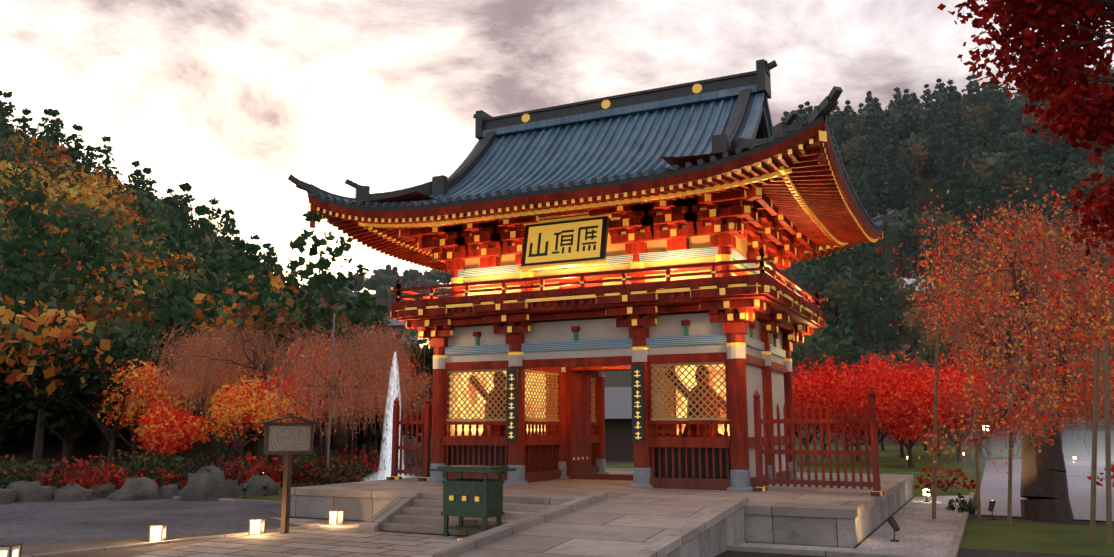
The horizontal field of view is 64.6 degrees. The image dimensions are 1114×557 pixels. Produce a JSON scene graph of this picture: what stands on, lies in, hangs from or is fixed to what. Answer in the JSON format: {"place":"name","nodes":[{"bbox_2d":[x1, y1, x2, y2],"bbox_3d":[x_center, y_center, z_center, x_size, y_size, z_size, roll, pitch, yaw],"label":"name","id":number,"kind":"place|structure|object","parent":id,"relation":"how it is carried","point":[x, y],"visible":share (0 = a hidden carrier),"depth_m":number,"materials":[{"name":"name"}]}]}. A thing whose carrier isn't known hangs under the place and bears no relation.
{"place":"outdoors","nodes":[
{"label":"outdoors","id":0,"kind":"place"},
{"bbox_2d":[21,535,217,556],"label":"curb","id":1,"kind":"structure","parent":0,"point":[52,548],"depth_m":15.01,"materials":[{"name":"grey stone"}]},
{"bbox_2d":[0,270,410,485],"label":"shrubs","id":2,"kind":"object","parent":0,"point":[84,451],"depth_m":39.82,"materials":[{"name":"red plant"}]},
{"bbox_2d":[0,319,161,462],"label":"green tree","id":3,"kind":"object","parent":2,"relation":"on","point":[68,435],"visible":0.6,"depth_m":34.59,"materials":[{"name":"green plant"}]},
{"bbox_2d":[0,333,182,468],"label":"bare tree","id":4,"kind":"object","parent":2,"relation":"on","point":[111,435],"visible":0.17,"depth_m":35.07,"materials":[{"name":"brown plant"}]},
{"bbox_2d":[67,320,179,447],"bbox_3d":[-19.762,4.728,40.661,6.707,6.099,7.381,-5,-11,26],"label":"green tree","id":5,"kind":"object","parent":2,"relation":"on","point":[126,435],"visible":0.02,"depth_m":39.41,"materials":[{"name":"green plant"}]},
{"bbox_2d":[93,358,200,461],"bbox_3d":[-17.163,5.498,35.685,5.666,4.810,3.506,-7,-12,37],"label":"maple tree","id":6,"kind":"object","parent":2,"relation":"on","point":[132,410],"visible":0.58,"depth_m":35.09,"materials":[{"name":"orange plant"}]},
{"bbox_2d":[127,303,198,402],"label":"dark green tree","id":7,"kind":"object","parent":2,"relation":"on","point":[170,320],"visible":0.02,"depth_m":46.82,"materials":[{"name":"green plant"}]},
{"bbox_2d":[139,335,279,462],"bbox_3d":[-14.672,5.332,38.492,4.616,6.011,5.921,-5,-11,26],"label":"maple tree","id":8,"kind":"object","parent":2,"relation":"on","point":[209,450],"visible":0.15,"depth_m":37.46,"materials":[{"name":"red plant"}]},
{"bbox_2d":[0,90,429,467],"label":"hill forest trees","id":9,"kind":"object","parent":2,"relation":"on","point":[85,245],"visible":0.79,"depth_m":47.13,"materials":[{"name":"green plant"}]},
{"bbox_2d":[379,318,429,348],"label":"lodge","id":10,"kind":"structure","parent":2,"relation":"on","point":[399,326],"depth_m":80.54,"materials":[{"name":"grey"}]},
{"bbox_2d":[56,468,421,500],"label":"lawn","id":11,"kind":"structure","parent":0,"point":[277,497],"depth_m":27.94,"materials":[{"name":"green plant"}]},
{"bbox_2d":[130,399,207,461],"bbox_3d":[-14.275,6.121,33.057,2.692,3.221,4.191,7,-12,-35],"label":"maple tree","id":12,"kind":"object","parent":11,"relation":"on","point":[167,437],"visible":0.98,"depth_m":32.85,"materials":[{"name":"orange plant"}]},
{"bbox_2d":[193,373,300,478],"bbox_3d":[-11.774,5.702,33.773,3.935,4.299,2.795,-1,-10,7],"label":"maple tree","id":13,"kind":"object","parent":11,"relation":"on","point":[228,408],"visible":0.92,"depth_m":33.39,"materials":[{"name":"orange plant"}]},
{"bbox_2d":[222,365,338,473],"bbox_3d":[-10.803,5.807,35.530,4.636,4.621,4.647,-5,-11,26],"label":"maple tree","id":14,"kind":"object","parent":11,"relation":"on","point":[287,395],"visible":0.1,"depth_m":34.74,"materials":[{"name":"orange plant"}]},
{"bbox_2d":[128,313,433,475],"bbox_3d":[-9.825,4.803,35.976,13.087,6.958,11.931,-5,-11,26],"label":"weeping cherry tree","id":15,"kind":"object","parent":11,"relation":"on","point":[377,346],"visible":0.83,"depth_m":33.55,"materials":[{"name":"red plant"}]},
{"bbox_2d":[255,313,418,484],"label":"tree support poles","id":16,"kind":"object","parent":11,"relation":"on","point":[328,453],"visible":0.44,"depth_m":32.16,"materials":[{"name":"brown wood"}]},
{"bbox_2d":[270,329,417,474],"bbox_3d":[-9.088,5.114,36.168,5.584,6.202,5.392,-5,-11,26],"label":"maple tree","id":17,"kind":"object","parent":11,"relation":"on","point":[318,434],"visible":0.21,"depth_m":35.96,"materials":[{"name":"red plant"}]},
{"bbox_2d":[297,321,421,466],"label":"maple tree","id":18,"kind":"object","parent":11,"relation":"on","point":[351,444],"visible":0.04,"depth_m":40.12,"materials":[{"name":"red plant"}]},
{"bbox_2d":[344,371,431,466],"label":"maple tree","id":19,"kind":"object","parent":11,"relation":"on","point":[376,435],"visible":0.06,"depth_m":45.13,"materials":[{"name":"red plant"}]},
{"bbox_2d":[365,352,413,480],"bbox_3d":[-5.766,4.926,31.021,2.600,4.700,2.535,-5,-11,26],"label":"fountain jet","id":20,"kind":"object","parent":11,"relation":"on","point":[389,450],"visible":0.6,"depth_m":31.04,"materials":[{"name":"liquid"}]},
{"bbox_2d":[126,517,458,556],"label":"paving path","id":21,"kind":"structure","parent":0,"point":[319,538],"depth_m":15.43,"materials":[{"name":"stone"}]},
{"bbox_2d":[0,510,467,556],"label":"lanterns","id":22,"kind":"object","parent":21,"relation":"on","point":[157,532],"visible":0.77,"depth_m":15.90,"materials":[{"name":"white paper"}]},
{"bbox_2d":[258,413,320,533],"bbox_3d":[-5.277,3.806,17.259,1.170,2.310,0.260,6,-11,-32],"label":"notice board","id":23,"kind":"object","parent":21,"relation":"on","point":[287,440],"visible":0.96,"depth_m":17.25,"materials":[{"name":"brown wood"}]},
{"bbox_2d":[430,465,515,536],"bbox_3d":[-1.599,4.239,16.789,1.370,1.300,0.920,-5,-11,26],"label":"offering stand","id":24,"kind":"object","parent":21,"relation":"on","point":[472,497],"visible":0.85,"depth_m":16.56,"materials":[{"name":"green metal"}]},
{"bbox_2d":[345,284,450,319],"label":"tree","id":25,"kind":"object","parent":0,"point":[381,300],"depth_m":440.73,"materials":[{"name":"plant"}]},
{"bbox_2d":[296,264,451,331],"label":"forest hill trees","id":26,"kind":"object","parent":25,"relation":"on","point":[381,282],"visible":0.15,"depth_m":450.80,"materials":[{"name":"green plant"}]},
{"bbox_2d":[0,0,1113,293],"label":"sky","id":27,"kind":"structure","parent":0,"point":[230,100],"materials":[{"name":"white"}]},
{"bbox_2d":[270,445,1113,556],"bbox_3d":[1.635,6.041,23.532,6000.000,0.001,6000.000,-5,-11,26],"label":"ground","id":28,"kind":"structure","parent":0,"point":[971,516],"depth_m":19.98,"materials":[{"name":"soil"}]},
{"bbox_2d":[0,390,138,453],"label":"green tree","id":29,"kind":"object","parent":28,"relation":"on","point":[5,431],"visible":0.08,"depth_m":37.10,"materials":[{"name":"green plant"}]},
{"bbox_2d":[0,465,279,503],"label":"garden rocks","id":30,"kind":"object","parent":28,"relation":"on","point":[208,483],"visible":0.96,"depth_m":24.99,"materials":[{"name":"grey stone"}]},
{"bbox_2d":[0,498,297,545],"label":"road","id":31,"kind":"structure","parent":28,"relation":"on","point":[35,523],"depth_m":19.94,"materials":[{"name":"grey asphalt"}]},
{"bbox_2d":[345,334,422,455],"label":"green tree","id":32,"kind":"object","parent":28,"relation":"on","point":[378,426],"visible":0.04,"depth_m":52.26,"materials":[{"name":"green plant"}]},
{"bbox_2d":[367,339,433,465],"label":"green tree","id":33,"kind":"object","parent":28,"relation":"on","point":[426,364],"visible":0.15,"depth_m":48.33,"materials":[{"name":"green plant"}]},
{"bbox_2d":[21,492,974,556],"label":"edging kerb","id":34,"kind":"structure","parent":28,"relation":"on","point":[956,543],"depth_m":14.66,"materials":[{"name":"stone"}]},
{"bbox_2d":[0,444,1113,513],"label":"garden shrubs","id":35,"kind":"object","parent":28,"relation":"on","point":[170,473],"visible":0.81,"depth_m":29.54,"materials":[{"name":"red plant"}]},
{"bbox_2d":[290,468,912,556],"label":"stone platform","id":36,"kind":"structure","parent":28,"relation":"on","point":[581,518],"depth_m":15.88,"materials":[{"name":"grey stone"}]},
{"bbox_2d":[386,396,430,480],"bbox_3d":[-3.919,4.279,23.702,1.210,2.230,0.500,-5,-11,26],"label":"red fence","id":37,"kind":"object","parent":36,"relation":"on","point":[424,448],"visible":0.94,"depth_m":23.66,"materials":[{"name":"paint"}]},
{"bbox_2d":[389,179,827,491],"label":"temple gate","id":38,"kind":"structure","parent":36,"relation":"on","point":[533,329],"depth_m":21.88,"materials":[{"name":"paint"}]},
{"bbox_2d":[288,59,896,273],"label":"gate roof","id":39,"kind":"structure","parent":38,"relation":"on","point":[693,139],"depth_m":22.65,"materials":[{"name":"tile"}]},
{"bbox_2d":[753,387,883,495],"bbox_3d":[5.547,3.484,19.008,2.690,2.230,0.500,-6,-11,31],"label":"red fence","id":40,"kind":"object","parent":36,"relation":"on","point":[873,453],"visible":1,"depth_m":18.95,"materials":[{"name":"paint"}]},
{"bbox_2d":[605,387,664,459],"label":"wall","id":41,"kind":"structure","parent":28,"relation":"on","point":[619,445],"depth_m":56.19,"materials":[{"name":"grey paint"}]},
{"bbox_2d":[740,495,968,556],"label":"stone path","id":42,"kind":"structure","parent":28,"relation":"on","point":[921,532],"depth_m":16.93,"materials":[{"name":"grey stone"}]},
{"bbox_2d":[937,0,1113,256],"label":"overhanging maple tree","id":43,"kind":"object","parent":28,"relation":"on","point":[1049,68],"visible":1,"depth_m":9.91,"materials":[{"name":"red plant"}]},
{"bbox_2d":[1061,368,1113,431],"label":"maple tree","id":44,"kind":"object","parent":28,"relation":"on","point":[1085,415],"visible":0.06,"depth_m":63.09,"materials":[{"name":"red plant"}]},
{"bbox_2d":[399,126,1113,447],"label":"hillside","id":45,"kind":"structure","parent":0,"point":[617,378],"depth_m":162.46,"materials":[{"name":"plant"}]},
{"bbox_2d":[862,277,921,299],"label":"white hillside hall","id":46,"kind":"structure","parent":45,"relation":"on","point":[910,281],"depth_m":168.88,"materials":[{"name":"white"}]},
{"bbox_2d":[905,273,933,290],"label":"hillside copper hall","id":47,"kind":"structure","parent":45,"relation":"on","point":[917,277],"depth_m":172.03,"materials":[{"name":"teal"}]},
{"bbox_2d":[778,58,1113,438],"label":"forest hill trees","id":48,"kind":"object","parent":45,"relation":"on","point":[869,134],"visible":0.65,"depth_m":192.10,"materials":[{"name":"green plant"}]},
{"bbox_2d":[606,445,1113,496],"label":"lawn bank","id":49,"kind":"structure","parent":0,"point":[891,461],"depth_m":52.14,"materials":[{"name":"green plant"}]},
{"bbox_2d":[242,425,1075,541],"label":"garden spotlights","id":50,"kind":"object","parent":49,"relation":"on","point":[892,522],"visible":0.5,"depth_m":19.82,"materials":[{"name":"black"}]},
{"bbox_2d":[794,371,878,456],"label":"maple tree","id":51,"kind":"object","parent":49,"relation":"on","point":[796,427],"depth_m":60.98,"materials":[{"name":"red plant"}]},
{"bbox_2d":[792,351,882,463],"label":"maple tree","id":52,"kind":"object","parent":49,"relation":"on","point":[798,383],"visible":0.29,"depth_m":48.66,"materials":[{"name":"red plant"}]},
{"bbox_2d":[838,369,859,449],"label":"maple tree","id":53,"kind":"object","parent":49,"relation":"on","point":[847,447],"depth_m":79.13,"materials":[{"name":"red plant"}]},
{"bbox_2d":[793,352,932,445],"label":"maple tree","id":54,"kind":"object","parent":49,"relation":"on","point":[838,392],"visible":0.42,"depth_m":47.12,"materials":[{"name":"red plant"}]},
{"bbox_2d":[818,354,933,461],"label":"maple tree","id":55,"kind":"object","parent":49,"relation":"on","point":[862,361],"depth_m":53.02,"materials":[{"name":"red plant"}]},
{"bbox_2d":[862,427,901,450],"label":"maple tree","id":56,"kind":"object","parent":49,"relation":"on","point":[882,444],"visible":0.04,"depth_m":79.10,"materials":[{"name":"red plant"}]},
{"bbox_2d":[849,361,938,457],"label":"maple tree","id":57,"kind":"object","parent":49,"relation":"on","point":[902,455],"depth_m":60.98,"materials":[{"name":"red plant"}]},
{"bbox_2d":[837,368,984,467],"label":"maple tree","id":58,"kind":"object","parent":49,"relation":"on","point":[892,410],"visible":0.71,"depth_m":44.80,"materials":[{"name":"red plant"}]},
{"bbox_2d":[896,368,949,450],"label":"maple tree","id":59,"kind":"object","parent":49,"relation":"on","point":[925,447],"depth_m":79.00,"materials":[{"name":"red plant"}]},
{"bbox_2d":[898,346,988,455],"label":"maple tree","id":60,"kind":"object","parent":49,"relation":"on","point":[943,368],"visible":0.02,"depth_m":64.93,"materials":[{"name":"red plant"}]},
{"bbox_2d":[899,364,1017,461],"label":"maple tree","id":61,"kind":"object","parent":49,"relation":"on","point":[963,379],"visible":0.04,"depth_m":52.70,"materials":[{"name":"red plant"}]},
{"bbox_2d":[932,367,1024,457],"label":"maple tree","id":62,"kind":"object","parent":49,"relation":"on","point":[981,455],"depth_m":61.07,"materials":[{"name":"red plant"}]},
{"bbox_2d":[963,357,1022,448],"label":"maple tree","id":63,"kind":"object","parent":49,"relation":"on","point":[1006,445],"depth_m":85.00,"materials":[{"name":"red plant"}]},
{"bbox_2d":[991,361,1078,430],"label":"maple tree","id":64,"kind":"object","parent":49,"relation":"on","point":[1021,407],"depth_m":68.41,"materials":[{"name":"red plant"}]},
{"bbox_2d":[1023,408,1080,448],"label":"maple tree","id":65,"kind":"object","parent":49,"relation":"on","point":[1063,434],"depth_m":84.70,"materials":[{"name":"red plant"}]},
{"bbox_2d":[1007,366,1113,455],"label":"maple tree","id":66,"kind":"object","parent":49,"relation":"on","point":[1090,445],"depth_m":64.27,"materials":[{"name":"red plant"}]},
{"bbox_2d":[714,548,1109,556],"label":"curb","id":67,"kind":"structure","parent":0,"point":[972,553],"depth_m":14.27,"materials":[{"name":"grey stone"}]},
{"bbox_2d":[949,419,1113,475],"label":"shrub","id":68,"kind":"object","parent":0,"point":[1064,451],"depth_m":48.27,"materials":[{"name":"red plant"}]},
{"bbox_2d":[960,520,1113,556],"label":"lawn","id":69,"kind":"structure","parent":0,"point":[1030,537],"depth_m":16.32,"materials":[{"name":"green plant"}]},
{"bbox_2d":[890,172,1113,521],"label":"weeping cherry tree","id":70,"kind":"object","parent":69,"relation":"on","point":[1085,322],"visible":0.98,"depth_m":19.40,"materials":[{"name":"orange plant"}]},
{"bbox_2d":[932,325,1111,543],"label":"wooden poles","id":71,"kind":"object","parent":69,"relation":"on","point":[1094,460],"visible":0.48,"depth_m":16.01,"materials":[{"name":"brown wood"}]},
{"bbox_2d":[975,456,1113,520],"bbox_3d":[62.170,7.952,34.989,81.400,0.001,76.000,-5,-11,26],"label":"wall","id":72,"kind":"structure","parent":0,"point":[994,485],"depth_m":29.43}
]}

